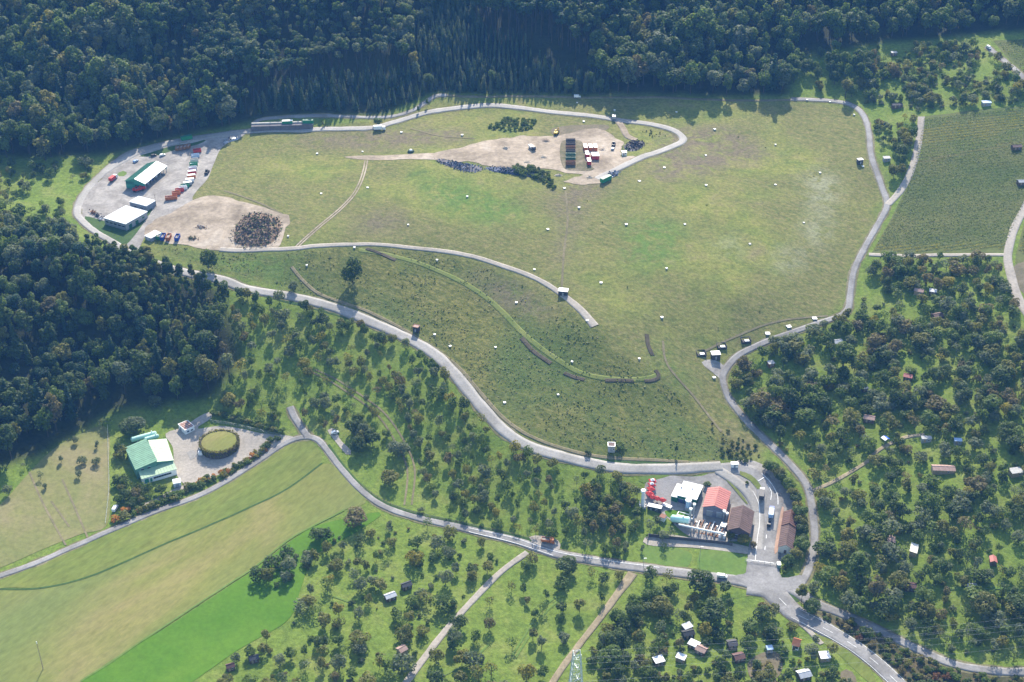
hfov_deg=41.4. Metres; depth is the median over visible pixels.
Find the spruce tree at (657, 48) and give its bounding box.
[652,36,659,75]
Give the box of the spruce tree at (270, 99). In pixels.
[267,84,272,105]
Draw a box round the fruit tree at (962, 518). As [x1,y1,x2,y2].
[956,516,975,531]
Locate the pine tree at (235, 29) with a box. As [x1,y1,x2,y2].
[231,28,241,35]
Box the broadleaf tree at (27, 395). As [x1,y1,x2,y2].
[19,383,35,403]
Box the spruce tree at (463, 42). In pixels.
[461,32,465,50]
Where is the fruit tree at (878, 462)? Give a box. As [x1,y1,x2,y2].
[867,454,882,466]
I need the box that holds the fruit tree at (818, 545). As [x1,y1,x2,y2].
[812,539,837,556]
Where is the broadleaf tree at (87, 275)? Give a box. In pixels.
[76,269,95,288]
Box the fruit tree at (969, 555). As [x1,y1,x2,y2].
[963,550,975,563]
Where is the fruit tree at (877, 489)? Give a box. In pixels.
[869,484,880,496]
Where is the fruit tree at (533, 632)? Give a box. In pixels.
[529,627,537,636]
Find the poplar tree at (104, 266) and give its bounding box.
[100,263,107,275]
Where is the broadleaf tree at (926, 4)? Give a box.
[916,0,931,23]
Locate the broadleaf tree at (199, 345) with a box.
[193,340,208,352]
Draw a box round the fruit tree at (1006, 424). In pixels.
[997,421,1012,433]
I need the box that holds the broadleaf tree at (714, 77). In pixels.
[706,70,722,92]
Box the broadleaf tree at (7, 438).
[0,423,16,458]
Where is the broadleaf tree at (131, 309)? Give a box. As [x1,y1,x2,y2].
[123,301,142,326]
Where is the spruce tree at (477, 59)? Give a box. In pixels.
[476,49,479,70]
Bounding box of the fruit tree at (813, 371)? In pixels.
[803,367,818,378]
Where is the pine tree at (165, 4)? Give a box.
[160,2,168,34]
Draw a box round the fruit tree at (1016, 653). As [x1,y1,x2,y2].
[1006,649,1021,661]
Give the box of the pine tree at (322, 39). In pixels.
[319,37,325,62]
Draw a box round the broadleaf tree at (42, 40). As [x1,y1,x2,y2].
[36,35,52,49]
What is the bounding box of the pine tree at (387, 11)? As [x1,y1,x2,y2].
[383,8,390,19]
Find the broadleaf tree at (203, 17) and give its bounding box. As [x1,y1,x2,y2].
[193,6,211,33]
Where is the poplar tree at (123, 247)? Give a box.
[119,244,129,254]
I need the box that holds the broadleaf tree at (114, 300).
[105,290,123,313]
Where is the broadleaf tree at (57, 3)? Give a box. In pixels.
[52,0,65,8]
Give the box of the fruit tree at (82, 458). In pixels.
[76,455,87,463]
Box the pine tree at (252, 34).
[246,31,258,39]
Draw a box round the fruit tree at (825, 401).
[817,396,832,407]
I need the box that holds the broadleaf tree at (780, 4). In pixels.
[772,0,785,15]
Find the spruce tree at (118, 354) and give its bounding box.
[115,345,122,364]
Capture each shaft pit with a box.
[696,349,706,356]
[716,342,726,349]
[740,336,750,343]
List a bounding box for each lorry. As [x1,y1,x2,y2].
[108,174,117,181]
[134,186,146,191]
[374,125,385,130]
[528,144,535,149]
[541,536,554,543]
[759,487,764,499]
[768,506,774,518]
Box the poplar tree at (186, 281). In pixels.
[183,276,190,286]
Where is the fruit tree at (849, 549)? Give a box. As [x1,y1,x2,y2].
[838,539,857,558]
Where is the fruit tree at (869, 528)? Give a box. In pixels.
[862,524,877,537]
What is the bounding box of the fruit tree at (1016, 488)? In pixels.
[1009,484,1023,494]
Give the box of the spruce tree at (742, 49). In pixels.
[739,27,746,54]
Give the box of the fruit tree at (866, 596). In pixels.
[861,586,876,602]
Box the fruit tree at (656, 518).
[652,515,660,523]
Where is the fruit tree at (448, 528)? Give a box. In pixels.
[443,525,457,539]
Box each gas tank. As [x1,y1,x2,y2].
[131,431,156,441]
[144,433,158,442]
[670,515,690,524]
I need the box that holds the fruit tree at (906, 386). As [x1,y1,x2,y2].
[897,380,912,392]
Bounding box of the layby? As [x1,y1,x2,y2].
[530,535,559,548]
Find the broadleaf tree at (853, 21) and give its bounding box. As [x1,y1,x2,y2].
[845,12,861,42]
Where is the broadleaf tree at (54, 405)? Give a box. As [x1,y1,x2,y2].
[42,392,62,430]
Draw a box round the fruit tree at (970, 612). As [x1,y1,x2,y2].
[959,607,973,618]
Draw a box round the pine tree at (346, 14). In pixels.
[343,11,349,22]
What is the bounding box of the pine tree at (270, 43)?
[265,40,273,45]
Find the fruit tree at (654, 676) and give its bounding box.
[647,668,659,681]
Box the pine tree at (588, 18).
[583,13,593,51]
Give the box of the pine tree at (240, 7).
[237,0,246,29]
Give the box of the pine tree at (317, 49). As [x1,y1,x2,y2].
[313,46,321,75]
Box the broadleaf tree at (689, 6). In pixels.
[681,0,696,14]
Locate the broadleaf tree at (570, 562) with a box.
[555,555,577,573]
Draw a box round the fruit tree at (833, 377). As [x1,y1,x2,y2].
[820,373,841,385]
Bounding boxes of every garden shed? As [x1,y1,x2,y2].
[225,662,234,671]
[248,654,258,663]
[383,591,396,602]
[396,644,407,655]
[401,580,412,590]
[652,654,664,666]
[675,652,686,663]
[681,621,693,629]
[681,628,694,639]
[687,638,700,650]
[694,644,707,656]
[726,639,738,649]
[732,651,745,663]
[766,645,773,653]
[767,360,774,367]
[796,668,812,681]
[818,650,830,662]
[833,339,842,347]
[861,386,868,392]
[863,414,874,423]
[882,156,890,161]
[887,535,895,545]
[891,51,896,56]
[891,103,902,108]
[903,373,912,381]
[904,581,916,591]
[909,542,918,556]
[914,288,923,294]
[921,436,931,442]
[929,288,936,295]
[930,312,943,319]
[931,464,955,474]
[953,438,962,444]
[981,100,991,106]
[989,555,997,565]
[1008,467,1023,477]
[1011,144,1022,150]
[1016,179,1023,185]
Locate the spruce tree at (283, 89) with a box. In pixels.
[280,75,284,99]
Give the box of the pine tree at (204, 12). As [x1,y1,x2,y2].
[202,10,207,32]
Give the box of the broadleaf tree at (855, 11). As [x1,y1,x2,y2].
[845,7,860,34]
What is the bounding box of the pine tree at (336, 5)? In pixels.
[332,1,339,31]
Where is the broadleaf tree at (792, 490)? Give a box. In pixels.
[786,487,799,494]
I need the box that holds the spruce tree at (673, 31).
[670,22,676,59]
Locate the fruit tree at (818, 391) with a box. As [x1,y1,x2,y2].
[808,384,827,401]
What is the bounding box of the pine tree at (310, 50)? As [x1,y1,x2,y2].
[308,48,314,73]
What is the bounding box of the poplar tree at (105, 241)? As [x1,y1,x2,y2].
[101,239,107,250]
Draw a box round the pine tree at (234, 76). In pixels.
[230,74,237,83]
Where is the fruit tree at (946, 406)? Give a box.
[942,402,959,414]
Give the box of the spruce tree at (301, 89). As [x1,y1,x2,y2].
[299,86,304,107]
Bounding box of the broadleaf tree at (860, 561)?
[848,551,869,575]
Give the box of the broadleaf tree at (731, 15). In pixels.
[727,7,737,20]
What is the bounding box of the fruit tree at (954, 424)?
[947,417,964,432]
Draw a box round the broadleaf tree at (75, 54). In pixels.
[64,45,82,72]
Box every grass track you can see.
[28,472,66,544]
[50,501,69,526]
[61,479,87,537]
[224,190,280,213]
[314,372,407,504]
[315,369,415,504]
[333,596,360,608]
[410,128,474,138]
[442,643,489,675]
[512,596,556,654]
[515,598,560,657]
[561,191,568,287]
[662,341,721,431]
[705,315,827,350]
[941,586,1023,590]
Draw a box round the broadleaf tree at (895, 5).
[891,0,906,15]
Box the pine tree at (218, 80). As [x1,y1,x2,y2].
[215,77,223,83]
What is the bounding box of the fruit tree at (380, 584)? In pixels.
[372,577,386,589]
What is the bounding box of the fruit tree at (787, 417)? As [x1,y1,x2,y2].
[782,413,790,426]
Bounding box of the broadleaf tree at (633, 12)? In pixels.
[628,9,637,31]
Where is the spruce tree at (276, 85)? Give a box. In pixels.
[273,77,278,91]
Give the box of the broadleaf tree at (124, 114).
[120,109,134,133]
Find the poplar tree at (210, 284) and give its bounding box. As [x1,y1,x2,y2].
[208,280,212,290]
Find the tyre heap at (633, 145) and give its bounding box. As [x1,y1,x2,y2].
[622,140,644,151]
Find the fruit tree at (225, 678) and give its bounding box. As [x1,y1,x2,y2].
[216,673,233,681]
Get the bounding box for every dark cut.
[365,247,395,260]
[520,337,551,364]
[563,372,584,380]
[605,378,633,382]
[644,370,659,382]
[645,334,653,355]
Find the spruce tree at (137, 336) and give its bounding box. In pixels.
[135,314,141,339]
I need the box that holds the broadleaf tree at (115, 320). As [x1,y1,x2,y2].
[107,314,126,341]
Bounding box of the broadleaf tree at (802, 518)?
[794,513,807,524]
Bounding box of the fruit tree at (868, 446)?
[860,436,877,451]
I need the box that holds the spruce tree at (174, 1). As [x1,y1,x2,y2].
[172,0,184,33]
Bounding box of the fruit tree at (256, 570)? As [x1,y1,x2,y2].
[249,565,263,582]
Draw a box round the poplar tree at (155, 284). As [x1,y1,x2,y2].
[148,280,158,291]
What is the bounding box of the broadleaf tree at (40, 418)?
[32,406,52,436]
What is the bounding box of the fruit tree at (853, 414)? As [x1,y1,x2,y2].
[841,407,861,425]
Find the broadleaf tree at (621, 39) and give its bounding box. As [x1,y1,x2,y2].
[614,36,628,54]
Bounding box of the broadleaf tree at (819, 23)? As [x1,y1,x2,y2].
[810,13,826,41]
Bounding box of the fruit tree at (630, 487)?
[625,484,637,496]
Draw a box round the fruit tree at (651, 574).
[643,565,658,581]
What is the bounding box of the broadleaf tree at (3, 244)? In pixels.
[0,240,9,266]
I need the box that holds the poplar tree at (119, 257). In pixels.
[116,255,123,263]
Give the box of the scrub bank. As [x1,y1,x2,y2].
[806,606,1023,681]
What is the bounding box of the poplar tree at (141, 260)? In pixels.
[138,256,147,268]
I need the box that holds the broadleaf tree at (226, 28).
[214,25,229,39]
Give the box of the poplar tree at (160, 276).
[155,274,165,289]
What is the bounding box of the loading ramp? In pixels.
[251,121,312,131]
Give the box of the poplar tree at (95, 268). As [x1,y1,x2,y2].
[92,264,98,284]
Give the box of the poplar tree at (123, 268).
[120,263,126,272]
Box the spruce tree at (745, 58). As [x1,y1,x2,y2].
[742,47,748,67]
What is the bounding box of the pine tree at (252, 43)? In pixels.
[244,39,256,78]
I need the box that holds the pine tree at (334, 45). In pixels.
[326,41,336,66]
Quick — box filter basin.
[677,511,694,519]
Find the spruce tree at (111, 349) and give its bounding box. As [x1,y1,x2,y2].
[108,335,114,354]
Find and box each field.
[0,426,109,567]
[0,441,321,587]
[0,463,365,681]
[82,512,380,681]
[1014,262,1023,292]
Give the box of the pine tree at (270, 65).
[265,60,275,80]
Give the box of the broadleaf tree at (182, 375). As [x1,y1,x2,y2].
[172,368,187,391]
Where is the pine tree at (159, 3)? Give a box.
[154,1,163,21]
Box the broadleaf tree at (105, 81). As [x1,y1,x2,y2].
[97,74,110,92]
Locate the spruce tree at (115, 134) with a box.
[113,115,119,137]
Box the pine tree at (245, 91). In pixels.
[240,88,248,112]
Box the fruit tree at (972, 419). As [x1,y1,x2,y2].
[964,414,980,427]
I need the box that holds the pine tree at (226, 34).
[222,31,230,38]
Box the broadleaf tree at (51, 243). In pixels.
[40,235,62,257]
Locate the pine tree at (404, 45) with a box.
[401,42,408,68]
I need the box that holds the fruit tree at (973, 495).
[968,491,980,500]
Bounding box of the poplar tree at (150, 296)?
[146,293,154,306]
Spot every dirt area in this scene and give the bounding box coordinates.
[144,195,289,249]
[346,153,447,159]
[431,128,635,184]
[551,124,608,135]
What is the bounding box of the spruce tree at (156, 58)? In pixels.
[153,51,158,62]
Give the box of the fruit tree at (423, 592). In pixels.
[416,589,433,603]
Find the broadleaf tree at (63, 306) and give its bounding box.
[53,299,70,320]
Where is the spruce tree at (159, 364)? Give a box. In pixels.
[153,342,162,371]
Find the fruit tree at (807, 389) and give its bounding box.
[800,383,812,396]
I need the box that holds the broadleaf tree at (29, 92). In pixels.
[18,90,31,100]
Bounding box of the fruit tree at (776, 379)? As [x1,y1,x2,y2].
[770,373,783,385]
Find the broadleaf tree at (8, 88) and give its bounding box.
[0,81,13,98]
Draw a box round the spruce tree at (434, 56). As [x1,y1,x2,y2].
[432,42,438,62]
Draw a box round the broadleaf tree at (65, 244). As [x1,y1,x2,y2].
[57,233,74,264]
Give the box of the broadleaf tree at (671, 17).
[655,9,677,32]
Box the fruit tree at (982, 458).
[975,453,989,465]
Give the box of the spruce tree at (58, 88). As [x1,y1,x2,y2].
[54,74,64,103]
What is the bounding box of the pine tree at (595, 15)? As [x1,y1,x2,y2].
[590,13,598,46]
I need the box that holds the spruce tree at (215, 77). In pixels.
[213,69,218,88]
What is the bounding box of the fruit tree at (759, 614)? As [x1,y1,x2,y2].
[753,604,770,621]
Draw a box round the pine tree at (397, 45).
[394,42,401,57]
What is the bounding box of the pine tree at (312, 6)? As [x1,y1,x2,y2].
[308,0,314,20]
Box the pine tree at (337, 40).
[335,36,342,68]
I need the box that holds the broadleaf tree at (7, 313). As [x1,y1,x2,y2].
[0,296,13,333]
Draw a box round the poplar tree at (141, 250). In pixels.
[138,245,143,253]
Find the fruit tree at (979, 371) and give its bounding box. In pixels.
[970,367,982,375]
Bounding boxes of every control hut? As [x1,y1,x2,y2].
[412,324,419,332]
[558,287,568,295]
[608,442,614,452]
[710,351,720,360]
[856,158,863,164]
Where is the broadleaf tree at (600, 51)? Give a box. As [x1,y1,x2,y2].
[594,49,607,75]
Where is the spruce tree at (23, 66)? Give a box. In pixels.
[21,53,26,76]
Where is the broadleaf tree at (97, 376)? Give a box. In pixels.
[90,367,110,389]
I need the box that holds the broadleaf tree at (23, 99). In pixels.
[19,94,36,114]
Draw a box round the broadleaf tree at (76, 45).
[65,40,81,48]
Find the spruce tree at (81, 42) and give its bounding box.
[79,33,86,56]
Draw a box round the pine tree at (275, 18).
[271,14,279,32]
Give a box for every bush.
[110,514,119,522]
[117,510,130,521]
[120,506,130,511]
[130,510,136,515]
[136,506,142,513]
[142,504,150,509]
[147,500,159,508]
[159,497,166,503]
[163,491,171,500]
[168,495,177,499]
[169,490,181,499]
[182,482,189,488]
[196,480,205,489]
[211,475,217,481]
[224,412,233,419]
[237,415,245,422]
[251,419,259,425]
[263,424,271,430]
[276,427,285,432]
[304,562,310,569]
[348,600,355,605]
[428,582,433,588]
[487,552,494,559]
[615,440,624,449]
[662,646,668,653]
[676,675,685,681]
[677,668,683,675]
[703,481,711,485]
[704,667,711,672]
[725,620,732,625]
[784,668,793,676]
[815,677,824,681]
[843,623,852,630]
[845,617,854,623]
[855,634,863,639]
[859,626,865,634]
[866,627,874,635]
[867,632,874,639]
[867,640,875,646]
[883,637,892,645]
[896,655,904,661]
[897,665,905,672]
[904,658,912,666]
[916,656,924,663]
[922,673,931,679]
[927,667,935,671]
[932,672,941,680]
[940,667,948,673]
[942,672,951,678]
[948,605,956,610]
[952,674,961,680]
[981,675,990,681]
[989,523,999,528]
[1007,448,1014,454]
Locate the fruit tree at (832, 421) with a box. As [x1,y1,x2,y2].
[824,415,839,427]
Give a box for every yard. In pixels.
[81,134,243,249]
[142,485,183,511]
[166,412,292,482]
[643,534,748,553]
[644,460,794,560]
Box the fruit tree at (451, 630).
[446,625,462,642]
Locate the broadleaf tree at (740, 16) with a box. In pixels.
[735,9,749,26]
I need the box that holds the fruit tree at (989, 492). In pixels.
[981,485,995,497]
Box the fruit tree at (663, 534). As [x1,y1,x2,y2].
[658,530,669,538]
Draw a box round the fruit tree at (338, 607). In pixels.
[332,602,344,614]
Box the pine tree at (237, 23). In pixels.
[233,20,240,27]
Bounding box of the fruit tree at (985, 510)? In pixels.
[980,499,991,514]
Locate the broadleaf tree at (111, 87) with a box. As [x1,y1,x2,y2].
[101,85,117,102]
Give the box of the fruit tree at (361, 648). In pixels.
[351,642,367,653]
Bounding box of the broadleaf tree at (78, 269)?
[73,265,84,282]
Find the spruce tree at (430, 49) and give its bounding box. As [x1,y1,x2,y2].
[428,40,432,59]
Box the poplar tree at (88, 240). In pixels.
[85,238,92,250]
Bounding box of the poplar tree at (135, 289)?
[132,285,140,303]
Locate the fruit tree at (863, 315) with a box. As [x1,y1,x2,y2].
[854,309,868,320]
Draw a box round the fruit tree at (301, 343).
[294,336,307,351]
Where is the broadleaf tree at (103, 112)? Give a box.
[96,104,110,121]
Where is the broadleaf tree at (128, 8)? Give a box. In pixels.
[111,3,132,25]
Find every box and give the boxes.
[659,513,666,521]
[661,503,671,509]
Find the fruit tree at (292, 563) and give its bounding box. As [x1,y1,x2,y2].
[279,555,296,570]
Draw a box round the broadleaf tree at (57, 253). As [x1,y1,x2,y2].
[47,247,60,263]
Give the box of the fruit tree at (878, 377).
[871,371,883,382]
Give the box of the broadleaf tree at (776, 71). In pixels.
[768,61,784,80]
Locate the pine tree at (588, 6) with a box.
[582,2,593,41]
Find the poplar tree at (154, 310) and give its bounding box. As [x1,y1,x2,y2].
[151,303,157,321]
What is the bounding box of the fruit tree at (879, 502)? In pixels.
[872,499,885,510]
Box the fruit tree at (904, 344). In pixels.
[891,339,905,346]
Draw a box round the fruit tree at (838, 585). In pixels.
[830,575,849,589]
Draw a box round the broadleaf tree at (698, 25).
[686,7,710,36]
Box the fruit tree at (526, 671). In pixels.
[517,663,536,681]
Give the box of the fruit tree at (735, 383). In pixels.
[728,377,743,389]
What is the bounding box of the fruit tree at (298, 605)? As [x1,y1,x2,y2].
[293,598,308,615]
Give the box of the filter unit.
[720,522,726,530]
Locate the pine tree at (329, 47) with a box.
[324,42,333,69]
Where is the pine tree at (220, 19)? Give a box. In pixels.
[214,17,224,26]
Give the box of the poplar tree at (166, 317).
[164,314,170,324]
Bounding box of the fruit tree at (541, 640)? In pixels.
[537,635,546,648]
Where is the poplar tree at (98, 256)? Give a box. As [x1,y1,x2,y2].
[95,253,102,259]
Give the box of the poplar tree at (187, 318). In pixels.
[185,315,191,325]
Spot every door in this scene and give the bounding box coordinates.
[706,510,712,516]
[716,512,721,517]
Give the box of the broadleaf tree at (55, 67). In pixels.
[47,62,62,82]
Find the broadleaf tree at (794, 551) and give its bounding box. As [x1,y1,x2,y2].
[790,547,804,559]
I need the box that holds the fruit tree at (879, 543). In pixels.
[870,533,886,553]
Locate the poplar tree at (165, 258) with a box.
[161,256,170,262]
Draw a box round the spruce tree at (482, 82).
[480,77,483,91]
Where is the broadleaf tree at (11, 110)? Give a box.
[6,100,22,119]
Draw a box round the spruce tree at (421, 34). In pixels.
[418,29,422,45]
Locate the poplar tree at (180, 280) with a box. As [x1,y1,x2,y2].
[178,274,183,284]
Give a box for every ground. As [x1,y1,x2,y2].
[0,0,1023,681]
[872,106,1023,253]
[994,39,1023,71]
[1015,225,1023,262]
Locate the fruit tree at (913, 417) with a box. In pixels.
[908,416,921,427]
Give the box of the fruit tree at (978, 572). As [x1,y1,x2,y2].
[971,569,991,583]
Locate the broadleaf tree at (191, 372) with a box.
[186,364,203,381]
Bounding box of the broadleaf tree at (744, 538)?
[737,534,751,543]
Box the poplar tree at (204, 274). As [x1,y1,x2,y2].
[200,268,207,278]
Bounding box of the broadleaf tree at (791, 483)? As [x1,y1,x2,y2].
[783,477,796,489]
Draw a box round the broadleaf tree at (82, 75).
[78,71,89,98]
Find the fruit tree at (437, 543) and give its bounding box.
[429,535,444,549]
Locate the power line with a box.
[582,623,1023,657]
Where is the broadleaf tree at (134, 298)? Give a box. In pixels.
[122,292,138,311]
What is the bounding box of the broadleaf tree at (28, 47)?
[25,37,35,59]
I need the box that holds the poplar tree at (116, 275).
[111,272,121,281]
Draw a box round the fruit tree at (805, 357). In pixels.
[800,353,810,364]
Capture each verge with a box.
[212,283,348,319]
[286,406,313,434]
[327,444,530,540]
[589,457,689,463]
[746,595,906,681]
[984,46,1023,79]
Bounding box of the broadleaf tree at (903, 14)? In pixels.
[896,8,913,36]
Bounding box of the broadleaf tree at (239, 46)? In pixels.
[231,33,247,69]
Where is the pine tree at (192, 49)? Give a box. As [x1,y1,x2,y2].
[188,46,194,56]
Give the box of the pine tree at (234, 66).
[229,62,238,84]
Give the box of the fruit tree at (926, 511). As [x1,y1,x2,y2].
[913,506,932,522]
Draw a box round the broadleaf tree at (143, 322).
[133,316,151,334]
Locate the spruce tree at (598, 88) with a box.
[597,73,603,91]
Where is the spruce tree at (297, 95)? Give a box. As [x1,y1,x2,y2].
[294,79,300,104]
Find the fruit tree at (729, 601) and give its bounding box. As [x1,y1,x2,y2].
[725,597,733,608]
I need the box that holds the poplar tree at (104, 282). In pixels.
[102,272,110,287]
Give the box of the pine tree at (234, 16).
[230,12,238,18]
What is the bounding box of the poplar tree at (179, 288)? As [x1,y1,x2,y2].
[177,283,181,292]
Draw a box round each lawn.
[262,117,318,123]
[639,475,668,482]
[641,543,691,566]
[665,510,688,517]
[697,550,747,574]
[727,480,747,503]
[740,471,760,488]
[793,522,799,547]
[814,632,875,681]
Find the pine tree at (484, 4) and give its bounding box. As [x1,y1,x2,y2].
[481,0,489,28]
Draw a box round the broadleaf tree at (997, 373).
[989,364,1014,383]
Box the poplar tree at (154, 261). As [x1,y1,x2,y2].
[150,258,157,269]
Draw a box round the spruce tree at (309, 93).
[308,82,314,103]
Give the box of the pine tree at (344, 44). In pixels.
[339,39,348,67]
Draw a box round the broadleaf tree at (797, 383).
[788,376,803,391]
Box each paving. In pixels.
[648,477,704,511]
[724,504,730,531]
[774,506,783,553]
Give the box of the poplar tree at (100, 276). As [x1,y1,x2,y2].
[97,268,103,286]
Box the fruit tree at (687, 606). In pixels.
[684,600,693,610]
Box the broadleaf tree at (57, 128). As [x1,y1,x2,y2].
[49,122,68,153]
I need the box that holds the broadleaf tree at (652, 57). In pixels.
[647,52,665,85]
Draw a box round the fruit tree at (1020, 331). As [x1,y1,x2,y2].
[1016,328,1023,337]
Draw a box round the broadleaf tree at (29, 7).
[26,3,39,19]
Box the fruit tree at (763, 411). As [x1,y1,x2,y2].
[752,398,774,416]
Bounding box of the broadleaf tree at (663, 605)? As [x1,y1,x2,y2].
[650,595,673,617]
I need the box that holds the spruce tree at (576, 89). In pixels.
[572,79,578,93]
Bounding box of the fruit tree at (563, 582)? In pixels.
[553,576,568,589]
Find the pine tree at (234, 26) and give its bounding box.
[228,23,237,30]
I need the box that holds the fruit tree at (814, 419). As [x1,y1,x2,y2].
[806,414,816,425]
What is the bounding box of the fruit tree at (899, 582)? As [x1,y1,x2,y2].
[887,570,910,587]
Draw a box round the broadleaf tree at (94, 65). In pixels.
[84,56,104,76]
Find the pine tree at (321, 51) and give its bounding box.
[318,46,326,71]
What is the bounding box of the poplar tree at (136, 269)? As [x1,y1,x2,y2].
[130,267,140,285]
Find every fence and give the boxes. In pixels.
[105,425,108,523]
[210,419,280,435]
[361,485,549,542]
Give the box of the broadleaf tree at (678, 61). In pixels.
[672,51,686,68]
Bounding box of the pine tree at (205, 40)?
[201,34,212,68]
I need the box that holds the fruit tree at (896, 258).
[890,255,903,264]
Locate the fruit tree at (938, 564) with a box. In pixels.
[931,556,947,570]
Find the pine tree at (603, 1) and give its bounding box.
[597,0,608,20]
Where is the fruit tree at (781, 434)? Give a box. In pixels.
[775,425,785,437]
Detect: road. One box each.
[73,103,686,250]
[131,250,722,473]
[615,121,637,139]
[715,463,782,571]
[715,467,764,548]
[746,585,905,681]
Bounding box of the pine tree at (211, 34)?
[209,29,214,36]
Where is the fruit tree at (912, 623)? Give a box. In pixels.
[903,617,917,632]
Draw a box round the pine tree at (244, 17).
[239,14,246,35]
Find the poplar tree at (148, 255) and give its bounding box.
[142,250,153,277]
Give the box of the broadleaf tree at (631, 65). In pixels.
[619,57,637,92]
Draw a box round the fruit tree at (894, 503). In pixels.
[888,499,905,514]
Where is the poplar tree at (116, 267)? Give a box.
[112,262,123,278]
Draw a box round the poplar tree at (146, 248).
[143,245,154,258]
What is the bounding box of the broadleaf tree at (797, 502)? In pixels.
[792,500,803,506]
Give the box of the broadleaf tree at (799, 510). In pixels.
[792,504,808,514]
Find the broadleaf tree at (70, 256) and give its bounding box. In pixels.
[62,250,79,272]
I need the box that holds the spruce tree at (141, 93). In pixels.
[138,87,146,115]
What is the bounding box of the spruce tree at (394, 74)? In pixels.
[392,69,397,83]
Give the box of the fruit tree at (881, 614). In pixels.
[872,608,888,621]
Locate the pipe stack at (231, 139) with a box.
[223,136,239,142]
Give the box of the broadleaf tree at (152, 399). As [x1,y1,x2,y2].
[147,395,162,406]
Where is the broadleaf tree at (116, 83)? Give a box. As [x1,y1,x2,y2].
[108,77,122,95]
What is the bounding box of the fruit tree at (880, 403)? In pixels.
[871,396,894,411]
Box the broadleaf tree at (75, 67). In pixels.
[68,58,81,74]
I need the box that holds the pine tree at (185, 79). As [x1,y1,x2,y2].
[183,77,190,93]
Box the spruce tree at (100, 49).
[92,22,101,54]
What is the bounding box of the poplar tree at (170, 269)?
[165,262,174,276]
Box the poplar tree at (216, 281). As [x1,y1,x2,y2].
[213,275,218,286]
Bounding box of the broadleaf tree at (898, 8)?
[895,3,911,31]
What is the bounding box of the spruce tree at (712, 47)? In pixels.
[705,38,714,64]
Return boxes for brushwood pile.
[228,211,283,248]
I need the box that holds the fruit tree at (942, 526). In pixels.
[931,519,947,533]
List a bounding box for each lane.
[0,435,746,587]
[251,94,446,124]
[287,406,310,437]
[719,97,889,583]
[787,587,1023,675]
[869,253,1003,257]
[885,116,924,204]
[985,47,1023,79]
[1003,203,1023,314]
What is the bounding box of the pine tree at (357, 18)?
[353,16,361,22]
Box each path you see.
[219,242,597,327]
[290,266,688,462]
[358,248,655,381]
[403,551,528,681]
[447,94,790,101]
[549,571,636,681]
[797,623,823,644]
[812,433,924,491]
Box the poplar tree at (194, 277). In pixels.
[193,275,199,285]
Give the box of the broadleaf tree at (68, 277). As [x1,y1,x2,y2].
[65,272,75,285]
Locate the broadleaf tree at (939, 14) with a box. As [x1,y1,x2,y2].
[931,6,949,34]
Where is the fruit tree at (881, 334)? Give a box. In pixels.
[871,332,886,343]
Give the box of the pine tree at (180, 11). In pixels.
[177,8,184,35]
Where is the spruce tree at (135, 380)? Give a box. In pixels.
[130,353,141,383]
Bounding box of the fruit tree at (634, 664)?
[630,659,638,674]
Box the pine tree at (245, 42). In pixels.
[243,40,250,76]
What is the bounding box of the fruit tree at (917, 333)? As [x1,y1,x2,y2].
[910,332,918,345]
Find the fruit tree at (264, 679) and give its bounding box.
[260,677,276,681]
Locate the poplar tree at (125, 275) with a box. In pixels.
[121,272,130,296]
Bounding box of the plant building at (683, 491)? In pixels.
[671,481,702,507]
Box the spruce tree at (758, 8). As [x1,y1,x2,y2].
[755,0,760,16]
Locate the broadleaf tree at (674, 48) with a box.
[663,35,679,56]
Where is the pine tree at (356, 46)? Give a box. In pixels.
[352,42,359,72]
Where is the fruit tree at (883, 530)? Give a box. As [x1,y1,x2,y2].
[873,522,893,536]
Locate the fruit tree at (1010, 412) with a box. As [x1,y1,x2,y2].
[1007,409,1016,419]
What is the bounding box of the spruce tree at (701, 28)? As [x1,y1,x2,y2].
[699,16,704,49]
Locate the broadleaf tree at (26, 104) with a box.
[21,99,37,116]
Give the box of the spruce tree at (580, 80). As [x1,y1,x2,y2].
[578,71,581,86]
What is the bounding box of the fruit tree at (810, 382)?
[803,381,818,390]
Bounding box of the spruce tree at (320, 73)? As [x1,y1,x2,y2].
[318,66,324,87]
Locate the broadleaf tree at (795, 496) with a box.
[790,492,801,501]
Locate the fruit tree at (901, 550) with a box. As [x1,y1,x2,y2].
[896,545,910,559]
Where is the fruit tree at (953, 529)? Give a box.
[949,526,959,535]
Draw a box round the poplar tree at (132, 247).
[129,244,135,256]
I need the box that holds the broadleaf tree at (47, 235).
[43,232,56,240]
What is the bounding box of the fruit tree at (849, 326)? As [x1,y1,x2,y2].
[839,321,854,333]
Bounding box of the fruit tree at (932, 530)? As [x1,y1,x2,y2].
[925,521,942,539]
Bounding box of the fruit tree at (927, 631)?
[920,627,931,638]
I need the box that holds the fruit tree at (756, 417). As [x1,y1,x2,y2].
[750,412,768,426]
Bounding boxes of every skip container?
[160,233,165,240]
[165,195,176,199]
[165,233,171,240]
[172,190,180,194]
[174,233,180,240]
[180,134,192,140]
[185,177,193,181]
[187,169,195,173]
[187,173,195,177]
[188,165,196,169]
[189,161,197,165]
[190,157,198,161]
[191,153,199,157]
[193,148,200,152]
[282,119,292,123]
[302,119,313,124]
[566,138,574,141]
[566,145,575,148]
[566,149,575,152]
[566,152,575,156]
[566,156,575,160]
[566,160,575,164]
[583,144,587,150]
[588,144,592,150]
[591,152,595,159]
[600,174,611,182]
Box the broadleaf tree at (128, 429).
[118,418,139,434]
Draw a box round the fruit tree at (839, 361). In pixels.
[836,354,853,366]
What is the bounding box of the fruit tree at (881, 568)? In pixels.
[875,561,887,574]

